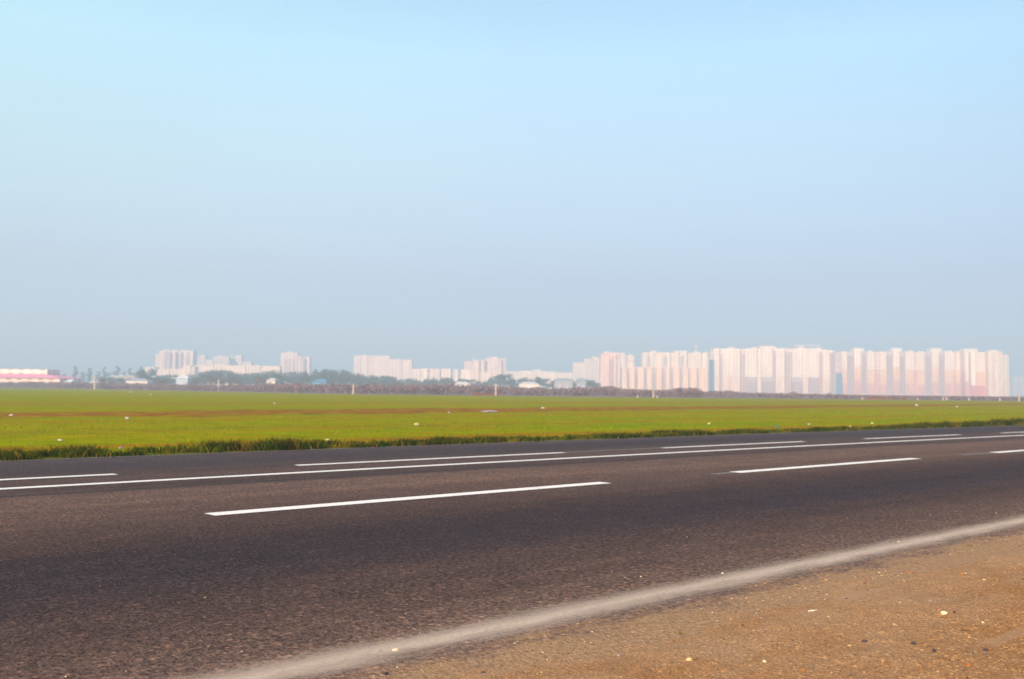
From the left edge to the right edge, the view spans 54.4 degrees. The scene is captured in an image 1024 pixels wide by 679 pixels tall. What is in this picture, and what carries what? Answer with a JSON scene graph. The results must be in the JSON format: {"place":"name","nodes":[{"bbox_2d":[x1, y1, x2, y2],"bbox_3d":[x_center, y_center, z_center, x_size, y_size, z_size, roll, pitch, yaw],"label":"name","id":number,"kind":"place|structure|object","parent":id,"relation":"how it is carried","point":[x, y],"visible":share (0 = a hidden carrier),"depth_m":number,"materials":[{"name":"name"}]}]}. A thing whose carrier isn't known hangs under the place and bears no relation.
{"place":"outdoors","nodes":[
{"label":"outdoors","id":0,"kind":"place"},
{"bbox_2d":[0,425,1023,678],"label":"road","id":1,"kind":"structure","parent":0,"point":[156,559],"depth_m":7.89,"materials":[{"name":"grey asphalt"}]},
{"bbox_2d":[0,474,117,479],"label":"road marking","id":2,"kind":"object","parent":1,"relation":"on","point":[57,476],"visible":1,"depth_m":13.05,"materials":[{"name":"white paint"}]},
{"bbox_2d":[206,482,606,515],"bbox_3d":[-0.810,1.756,11.189,5.489,0.001,0.232,3,-4,-42],"label":"road marking","id":3,"kind":"object","parent":1,"relation":"on","point":[369,501],"visible":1,"depth_m":10.76,"materials":[{"name":"white paint"}]},
{"bbox_2d":[299,452,563,465],"bbox_3d":[-1.164,2.062,17.307,5.800,0.001,0.183,3,-4,-42],"label":"road marking","id":4,"kind":"object","parent":1,"relation":"on","point":[427,458],"visible":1,"depth_m":16.91,"materials":[{"name":"white paint"}]},
{"bbox_2d":[0,435,1022,489],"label":"road centre line","id":5,"kind":"object","parent":1,"relation":"on","point":[431,465],"visible":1,"depth_m":15.14,"materials":[{"name":"white paint"}]},
{"bbox_2d":[15,425,1019,460],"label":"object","id":6,"kind":"object","parent":1,"relation":"on","point":[453,444],"visible":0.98,"depth_m":21.10,"materials":[{"name":"paint"}]},
{"bbox_2d":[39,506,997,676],"bbox_3d":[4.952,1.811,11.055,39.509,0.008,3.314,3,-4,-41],"label":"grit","id":7,"kind":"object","parent":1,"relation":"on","point":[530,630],"visible":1,"depth_m":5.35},
{"bbox_2d":[194,517,1023,678],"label":"road edge line","id":8,"kind":"object","parent":1,"relation":"on","point":[310,665],"visible":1,"depth_m":5.30,"materials":[{"name":"paint"}]},
{"bbox_2d":[663,441,805,447],"bbox_3d":[5.214,2.412,22.901,5.300,0.001,0.182,3,-4,-41],"label":"road marking","id":9,"kind":"object","parent":1,"relation":"on","point":[732,444],"visible":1,"depth_m":22.82,"materials":[{"name":"white paint"}]},
{"bbox_2d":[732,458,919,472],"bbox_3d":[5.446,2.103,16.760,5.602,0.001,0.233,3,-4,-41],"label":"road marking","id":10,"kind":"object","parent":1,"relation":"on","point":[822,465],"visible":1,"depth_m":16.48,"materials":[{"name":"white paint"}]},
{"bbox_2d":[863,435,944,438],"bbox_3d":[11.381,2.741,28.130,5.255,0.001,0.182,3,-4,-40],"label":"road marking","id":11,"kind":"object","parent":1,"relation":"on","point":[898,437],"visible":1,"depth_m":27.40,"materials":[{"name":"white paint"}]},
{"bbox_2d":[994,450,1023,452],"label":"road marking","id":12,"kind":"object","parent":1,"relation":"on","point":[1008,451],"visible":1,"depth_m":21.16,"materials":[{"name":"white paint"}]},
{"bbox_2d":[0,388,1023,460],"bbox_3d":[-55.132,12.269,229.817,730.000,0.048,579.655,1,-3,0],"label":"field","id":13,"kind":"structure","parent":0,"point":[61,406],"depth_m":48.14,"materials":[{"name":"green plant"}]},
{"bbox_2d":[0,416,1023,460],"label":"verge grass","id":14,"kind":"structure","parent":13,"relation":"on","point":[208,447],"depth_m":21.00,"materials":[{"name":"green plant"}]},
{"bbox_2d":[0,0,1023,384],"label":"sky","id":15,"kind":"structure","parent":0,"point":[547,185],"materials":[{"name":"blue"}]},
{"bbox_2d":[1,387,1023,400],"bbox_3d":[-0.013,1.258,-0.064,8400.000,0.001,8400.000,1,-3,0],"label":"ground","id":16,"kind":"structure","parent":0,"point":[642,396],"depth_m":236.67,"materials":[{"name":"brown soil"}]},
{"bbox_2d":[0,369,82,386],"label":"hall","id":17,"kind":"structure","parent":16,"relation":"on","point":[26,375],"depth_m":565.74,"materials":[{"name":"white"}]},
{"bbox_2d":[72,366,77,376],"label":"poplar tree","id":18,"kind":"object","parent":16,"relation":"on","point":[75,373],"visible":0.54,"depth_m":879.15,"materials":[{"name":"green plant"}]},
{"bbox_2d":[79,372,85,382],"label":"poplar tree","id":19,"kind":"object","parent":16,"relation":"on","point":[82,376],"visible":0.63,"depth_m":980.15,"materials":[{"name":"green plant"}]},
{"bbox_2d":[86,368,92,381],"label":"poplar tree","id":20,"kind":"object","parent":16,"relation":"on","point":[89,375],"visible":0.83,"depth_m":895.52,"materials":[{"name":"green plant"}]},
{"bbox_2d":[95,371,101,380],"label":"poplar tree","id":21,"kind":"object","parent":16,"relation":"on","point":[98,376],"visible":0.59,"depth_m":1014.59,"materials":[{"name":"green plant"}]},
{"bbox_2d":[101,367,107,382],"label":"poplar tree","id":22,"kind":"object","parent":16,"relation":"on","point":[104,374],"visible":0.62,"depth_m":913.10,"materials":[{"name":"green plant"}]},
{"bbox_2d":[104,377,116,383],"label":"broadleaf tree","id":23,"kind":"object","parent":16,"relation":"on","point":[111,380],"visible":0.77,"depth_m":574.82,"materials":[{"name":"green plant"}]},
{"bbox_2d":[112,366,120,375],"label":"poplar tree","id":24,"kind":"object","parent":16,"relation":"on","point":[116,373],"visible":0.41,"depth_m":929.22,"materials":[{"name":"green plant"}]},
{"bbox_2d":[114,378,125,383],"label":"broadleaf tree","id":25,"kind":"object","parent":16,"relation":"on","point":[121,380],"visible":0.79,"depth_m":559.21,"materials":[{"name":"green plant"}]},
{"bbox_2d":[110,375,165,383],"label":"warehouse","id":26,"kind":"structure","parent":16,"relation":"on","point":[131,377],"depth_m":619.47,"materials":[{"name":"white metal"}]},
{"bbox_2d":[126,378,152,384],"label":"house","id":27,"kind":"structure","parent":16,"relation":"on","point":[137,380],"depth_m":519.46,"materials":[{"name":"beige paint"}]},
{"bbox_2d":[134,366,149,375],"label":"broadleaf tree","id":28,"kind":"object","parent":16,"relation":"on","point":[139,370],"visible":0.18,"depth_m":664.72,"materials":[{"name":"green plant"}]},
{"bbox_2d":[134,370,150,379],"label":"broadleaf tree","id":29,"kind":"object","parent":16,"relation":"on","point":[143,374],"visible":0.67,"depth_m":570.00,"materials":[{"name":"green plant"}]},
{"bbox_2d":[146,368,156,374],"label":"broadleaf tree","id":30,"kind":"object","parent":16,"relation":"on","point":[151,371],"visible":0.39,"depth_m":709.36,"materials":[{"name":"green plant"}]},
{"bbox_2d":[155,377,169,383],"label":"autumn tree","id":31,"kind":"object","parent":16,"relation":"on","point":[161,381],"visible":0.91,"depth_m":418.91,"materials":[{"name":"grey plant"}]},
{"bbox_2d":[162,378,175,383],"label":"broadleaf tree","id":32,"kind":"object","parent":16,"relation":"on","point":[171,381],"visible":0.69,"depth_m":612.63,"materials":[{"name":"green plant"}]},
{"bbox_2d":[145,365,198,384],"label":"apartment block","id":33,"kind":"structure","parent":16,"relation":"on","point":[188,369],"depth_m":1149.39,"materials":[{"name":"white concrete"}]},
{"bbox_2d":[165,374,178,378],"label":"broadleaf tree","id":34,"kind":"object","parent":16,"relation":"on","point":[170,376],"visible":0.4,"depth_m":774.47,"materials":[{"name":"green plant"}]},
{"bbox_2d":[155,350,196,368],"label":"apartment block","id":35,"kind":"structure","parent":16,"relation":"on","point":[171,359],"depth_m":1299.26,"materials":[{"name":"paint"}]},
{"bbox_2d":[176,376,192,384],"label":"shed","id":36,"kind":"structure","parent":16,"relation":"on","point":[181,380],"depth_m":499.51,"materials":[{"name":"white paint"}]},
{"bbox_2d":[184,379,200,385],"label":"shrub","id":37,"kind":"object","parent":16,"relation":"on","point":[195,382],"visible":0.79,"depth_m":439.38,"materials":[{"name":"grey plant"}]},
{"bbox_2d":[199,374,211,383],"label":"broadleaf tree","id":38,"kind":"object","parent":16,"relation":"on","point":[203,376],"visible":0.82,"depth_m":561.50,"materials":[{"name":"green plant"}]},
{"bbox_2d":[202,374,218,383],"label":"autumn tree","id":39,"kind":"object","parent":16,"relation":"on","point":[213,378],"visible":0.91,"depth_m":428.69,"materials":[{"name":"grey plant"}]},
{"bbox_2d":[203,369,222,384],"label":"broadleaf tree","id":40,"kind":"object","parent":16,"relation":"on","point":[213,372],"visible":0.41,"depth_m":646.15,"materials":[{"name":"green plant"}]},
{"bbox_2d":[198,355,230,365],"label":"apartment block","id":41,"kind":"structure","parent":16,"relation":"on","point":[217,360],"depth_m":1501.23,"materials":[{"name":"paint"}]},
{"bbox_2d":[215,377,226,384],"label":"autumn tree","id":42,"kind":"object","parent":16,"relation":"on","point":[222,380],"visible":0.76,"depth_m":439.70,"materials":[{"name":"grey plant"}]},
{"bbox_2d":[215,373,226,385],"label":"broadleaf tree","id":43,"kind":"object","parent":16,"relation":"on","point":[220,377],"visible":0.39,"depth_m":592.40,"materials":[{"name":"green plant"}]},
{"bbox_2d":[225,373,238,384],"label":"broadleaf tree","id":44,"kind":"object","parent":16,"relation":"on","point":[228,376],"visible":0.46,"depth_m":588.87,"materials":[{"name":"green plant"}]},
{"bbox_2d":[226,374,241,383],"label":"broadleaf tree","id":45,"kind":"object","parent":16,"relation":"on","point":[237,379],"visible":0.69,"depth_m":563.89,"materials":[{"name":"green plant"}]},
{"bbox_2d":[195,365,281,384],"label":"apartment block","id":46,"kind":"structure","parent":16,"relation":"on","point":[243,369],"depth_m":1179.61,"materials":[{"name":"white concrete"}]},
{"bbox_2d":[230,355,253,364],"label":"apartment block","id":47,"kind":"structure","parent":16,"relation":"on","point":[237,359],"depth_m":1520.10,"materials":[{"name":"paint"}]},
{"bbox_2d":[241,373,254,381],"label":"broadleaf tree","id":48,"kind":"object","parent":16,"relation":"on","point":[248,375],"visible":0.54,"depth_m":678.64,"materials":[{"name":"green plant"}]},
{"bbox_2d":[252,375,264,383],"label":"broadleaf tree","id":49,"kind":"object","parent":16,"relation":"on","point":[254,378],"visible":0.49,"depth_m":580.98,"materials":[{"name":"green plant"}]},
{"bbox_2d":[255,377,264,384],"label":"autumn tree","id":50,"kind":"object","parent":16,"relation":"on","point":[258,381],"visible":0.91,"depth_m":419.57,"materials":[{"name":"grey plant"}]},
{"bbox_2d":[257,374,268,382],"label":"broadleaf tree","id":51,"kind":"object","parent":16,"relation":"on","point":[265,376],"visible":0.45,"depth_m":589.18,"materials":[{"name":"green plant"}]},
{"bbox_2d":[267,378,278,383],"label":"house","id":52,"kind":"structure","parent":16,"relation":"on","point":[273,380],"depth_m":430.41,"materials":[{"name":"beige paint"}]},
{"bbox_2d":[266,373,283,381],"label":"broadleaf tree","id":53,"kind":"object","parent":16,"relation":"on","point":[272,376],"visible":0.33,"depth_m":561.95,"materials":[{"name":"green plant"}]},
{"bbox_2d":[271,373,284,383],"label":"broadleaf tree","id":54,"kind":"object","parent":16,"relation":"on","point":[280,380],"visible":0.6,"depth_m":562.29,"materials":[{"name":"green plant"}]},
{"bbox_2d":[282,376,297,383],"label":"broadleaf tree","id":55,"kind":"object","parent":16,"relation":"on","point":[288,380],"visible":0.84,"depth_m":604.91,"materials":[{"name":"green plant"}]},
{"bbox_2d":[284,371,298,376],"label":"broadleaf tree","id":56,"kind":"object","parent":16,"relation":"on","point":[291,374],"visible":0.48,"depth_m":769.53,"materials":[{"name":"green plant"}]},
{"bbox_2d":[280,352,311,384],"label":"apartment block","id":57,"kind":"structure","parent":16,"relation":"on","point":[293,362],"depth_m":1299.09,"materials":[{"name":"paint"}]},
{"bbox_2d":[298,370,312,384],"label":"broadleaf tree","id":58,"kind":"object","parent":16,"relation":"on","point":[306,373],"visible":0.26,"depth_m":661.77,"materials":[{"name":"green plant"}]},
{"bbox_2d":[298,375,313,383],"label":"broadleaf tree","id":59,"kind":"object","parent":16,"relation":"on","point":[305,378],"visible":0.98,"depth_m":562.67,"materials":[{"name":"green plant"}]},
{"bbox_2d":[312,372,320,382],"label":"broadleaf tree","id":60,"kind":"object","parent":16,"relation":"on","point":[315,378],"visible":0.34,"depth_m":621.72,"materials":[{"name":"green plant"}]},
{"bbox_2d":[313,379,328,384],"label":"shed","id":61,"kind":"structure","parent":16,"relation":"on","point":[318,381],"depth_m":470.17,"materials":[{"name":"blue paint"}]},
{"bbox_2d":[317,372,329,380],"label":"broadleaf tree","id":62,"kind":"object","parent":16,"relation":"on","point":[323,376],"visible":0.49,"depth_m":569.54,"materials":[{"name":"green plant"}]},
{"bbox_2d":[326,369,339,379],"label":"broadleaf tree","id":63,"kind":"object","parent":16,"relation":"on","point":[330,372],"visible":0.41,"depth_m":653.59,"materials":[{"name":"green plant"}]},
{"bbox_2d":[328,372,339,383],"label":"broadleaf tree","id":64,"kind":"object","parent":16,"relation":"on","point":[332,378],"visible":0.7,"depth_m":573.32,"materials":[{"name":"green plant"}]},
{"bbox_2d":[340,374,353,382],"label":"broadleaf tree","id":65,"kind":"object","parent":16,"relation":"on","point":[347,378],"visible":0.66,"depth_m":603.96,"materials":[{"name":"green plant"}]},
{"bbox_2d":[347,372,360,383],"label":"broadleaf tree","id":66,"kind":"object","parent":16,"relation":"on","point":[355,376],"visible":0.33,"depth_m":641.73,"materials":[{"name":"green plant"}]},
{"bbox_2d":[350,378,362,385],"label":"broadleaf tree","id":67,"kind":"object","parent":16,"relation":"on","point":[356,382],"visible":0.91,"depth_m":580.64,"materials":[{"name":"green plant"}]},
{"bbox_2d":[362,377,378,384],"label":"broadleaf tree","id":68,"kind":"object","parent":16,"relation":"on","point":[368,380],"visible":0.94,"depth_m":601.41,"materials":[{"name":"green plant"}]},
{"bbox_2d":[353,355,390,383],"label":"apartment block","id":69,"kind":"structure","parent":16,"relation":"on","point":[368,365],"depth_m":1318.96,"materials":[{"name":"paint"}]},
{"bbox_2d":[378,378,390,384],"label":"broadleaf tree","id":70,"kind":"object","parent":16,"relation":"on","point":[384,381],"visible":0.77,"depth_m":572.14,"materials":[{"name":"green plant"}]},
{"bbox_2d":[384,376,394,383],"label":"broadleaf tree","id":71,"kind":"object","parent":16,"relation":"on","point":[390,379],"visible":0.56,"depth_m":640.38,"materials":[{"name":"green plant"}]},
{"bbox_2d":[390,358,412,381],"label":"apartment block","id":72,"kind":"structure","parent":16,"relation":"on","point":[400,368],"depth_m":1278.89,"materials":[{"name":"paint"}]},
{"bbox_2d":[409,378,423,383],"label":"broadleaf tree","id":73,"kind":"object","parent":16,"relation":"on","point":[416,381],"visible":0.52,"depth_m":652.44,"materials":[{"name":"green plant"}]},
{"bbox_2d":[433,377,447,384],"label":"broadleaf tree","id":74,"kind":"object","parent":16,"relation":"on","point":[442,380],"visible":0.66,"depth_m":653.05,"materials":[{"name":"green plant"}]},
{"bbox_2d":[410,368,473,383],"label":"apartment block","id":75,"kind":"structure","parent":16,"relation":"on","point":[421,374],"depth_m":1149.34,"materials":[{"name":"white concrete"}]},
{"bbox_2d":[444,377,455,383],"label":"broadleaf tree","id":76,"kind":"object","parent":16,"relation":"on","point":[450,379],"visible":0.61,"depth_m":654.38,"materials":[{"name":"green plant"}]},
{"bbox_2d":[454,382,470,385],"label":"house","id":77,"kind":"structure","parent":16,"relation":"on","point":[462,383],"depth_m":559.93,"materials":[{"name":"beige paint"}]},
{"bbox_2d":[464,357,505,386],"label":"apartment block","id":78,"kind":"structure","parent":16,"relation":"on","point":[493,364],"depth_m":1249.27,"materials":[{"name":"paint"}]},
{"bbox_2d":[473,393,500,394],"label":"dry weeds","id":79,"kind":"object","parent":16,"relation":"on","point":[485,394],"visible":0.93,"depth_m":216.77,"materials":[{"name":"brown plant"}]},
{"bbox_2d":[474,370,500,386],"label":"apartment block","id":80,"kind":"structure","parent":16,"relation":"on","point":[482,377],"depth_m":1119.31,"materials":[{"name":"white concrete"}]},
{"bbox_2d":[482,377,496,384],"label":"broadleaf tree","id":81,"kind":"object","parent":16,"relation":"on","point":[488,381],"visible":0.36,"depth_m":705.00,"materials":[{"name":"green plant"}]},
{"bbox_2d":[489,374,502,386],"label":"broadleaf tree","id":82,"kind":"object","parent":16,"relation":"on","point":[497,381],"visible":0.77,"depth_m":678.11,"materials":[{"name":"green plant"}]},
{"bbox_2d":[497,373,512,385],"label":"broadleaf tree","id":83,"kind":"object","parent":16,"relation":"on","point":[502,379],"visible":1,"depth_m":659.89,"materials":[{"name":"green plant"}]},
{"bbox_2d":[501,377,516,386],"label":"broadleaf tree","id":84,"kind":"object","parent":16,"relation":"on","point":[511,382],"visible":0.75,"depth_m":671.43,"materials":[{"name":"green plant"}]},
{"bbox_2d":[0,381,1023,400],"bbox_3d":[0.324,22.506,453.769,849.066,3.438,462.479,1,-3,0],"label":"scrub","id":85,"kind":"object","parent":16,"relation":"on","point":[445,388],"visible":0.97,"depth_m":245.61,"materials":[{"name":"green plant"}]},
{"bbox_2d":[517,376,529,383],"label":"broadleaf tree","id":86,"kind":"object","parent":16,"relation":"on","point":[525,379],"visible":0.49,"depth_m":691.75,"materials":[{"name":"green plant"}]},
{"bbox_2d":[519,382,538,387],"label":"house","id":87,"kind":"structure","parent":16,"relation":"on","point":[528,384],"depth_m":519.46,"materials":[{"name":"beige paint"}]},
{"bbox_2d":[526,376,541,383],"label":"broadleaf tree","id":88,"kind":"object","parent":16,"relation":"on","point":[536,378],"visible":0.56,"depth_m":657.41,"materials":[{"name":"green plant"}]},
{"bbox_2d":[506,370,572,388],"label":"apartment block","id":89,"kind":"structure","parent":16,"relation":"on","point":[531,375],"depth_m":1199.17,"materials":[{"name":"white concrete"}]},
{"bbox_2d":[534,378,549,387],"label":"broadleaf tree","id":90,"kind":"object","parent":16,"relation":"on","point":[544,381],"visible":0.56,"depth_m":721.70,"materials":[{"name":"green plant"}]},
{"bbox_2d":[544,380,553,387],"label":"broadleaf tree","id":91,"kind":"object","parent":16,"relation":"on","point":[548,385],"visible":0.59,"depth_m":683.71,"materials":[{"name":"green plant"}]},
{"bbox_2d":[554,378,572,388],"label":"house","id":92,"kind":"structure","parent":16,"relation":"on","point":[564,383],"depth_m":599.45,"materials":[{"name":"white glass"}]},
{"bbox_2d":[575,378,585,387],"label":"house","id":93,"kind":"structure","parent":16,"relation":"on","point":[581,382],"depth_m":619.42,"materials":[{"name":"grey paint"}]},
{"bbox_2d":[572,356,598,387],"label":"apartment block","id":94,"kind":"structure","parent":16,"relation":"on","point":[588,369],"depth_m":1348.80,"materials":[{"name":"white paint"}]},
{"bbox_2d":[586,380,596,387],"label":"broadleaf tree","id":95,"kind":"object","parent":16,"relation":"on","point":[591,382],"visible":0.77,"depth_m":661.85,"materials":[{"name":"green plant"}]},
{"bbox_2d":[599,351,633,387],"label":"tower block","id":96,"kind":"structure","parent":16,"relation":"on","point":[610,364],"depth_m":985.26,"materials":[{"name":"white concrete"}]},
{"bbox_2d":[620,367,707,391],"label":"row block","id":97,"kind":"structure","parent":16,"relation":"on","point":[654,378],"depth_m":939.62,"materials":[{"name":"white concrete"}]},
{"bbox_2d":[641,351,708,390],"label":"apartment block","id":98,"kind":"structure","parent":16,"relation":"on","point":[675,359],"depth_m":1060.75,"materials":[{"name":"concrete"}]},
{"bbox_2d":[708,352,713,390],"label":"connecting block","id":99,"kind":"structure","parent":16,"relation":"on","point":[711,371],"depth_m":999.09,"materials":[{"name":"white concrete"}]},
{"bbox_2d":[710,346,834,393],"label":"apartment block","id":100,"kind":"structure","parent":16,"relation":"on","point":[771,369],"depth_m":1000.41,"materials":[{"name":"white concrete"}]},
{"bbox_2d":[830,352,841,393],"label":"connecting block","id":101,"kind":"structure","parent":16,"relation":"on","point":[835,372],"depth_m":977.48,"materials":[{"name":"white concrete"}]},
{"bbox_2d":[865,397,906,398],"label":"dry weeds","id":102,"kind":"object","parent":16,"relation":"on","point":[884,398],"visible":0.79,"depth_m":226.77,"materials":[{"name":"brown plant"}]},
{"bbox_2d":[840,348,961,395],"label":"apartment block","id":103,"kind":"structure","parent":16,"relation":"on","point":[928,372],"depth_m":980.08,"materials":[{"name":"white concrete"}]},
{"bbox_2d":[960,349,985,395],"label":"apartment block","id":104,"kind":"structure","parent":16,"relation":"on","point":[973,372],"depth_m":972.49,"materials":[{"name":"white concrete"}]},
{"bbox_2d":[984,350,1008,395],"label":"apartment block","id":105,"kind":"structure","parent":16,"relation":"on","point":[996,373],"depth_m":965.15,"materials":[{"name":"paint"}]},
{"bbox_2d":[1009,376,1023,395],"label":"apartment block","id":106,"kind":"structure","parent":16,"relation":"on","point":[1016,386],"depth_m":1898.22,"materials":[{"name":"white concrete"}]},
{"bbox_2d":[373,535,1023,678],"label":"sand","id":107,"kind":"structure","parent":0,"point":[735,649],"depth_m":4.81,"materials":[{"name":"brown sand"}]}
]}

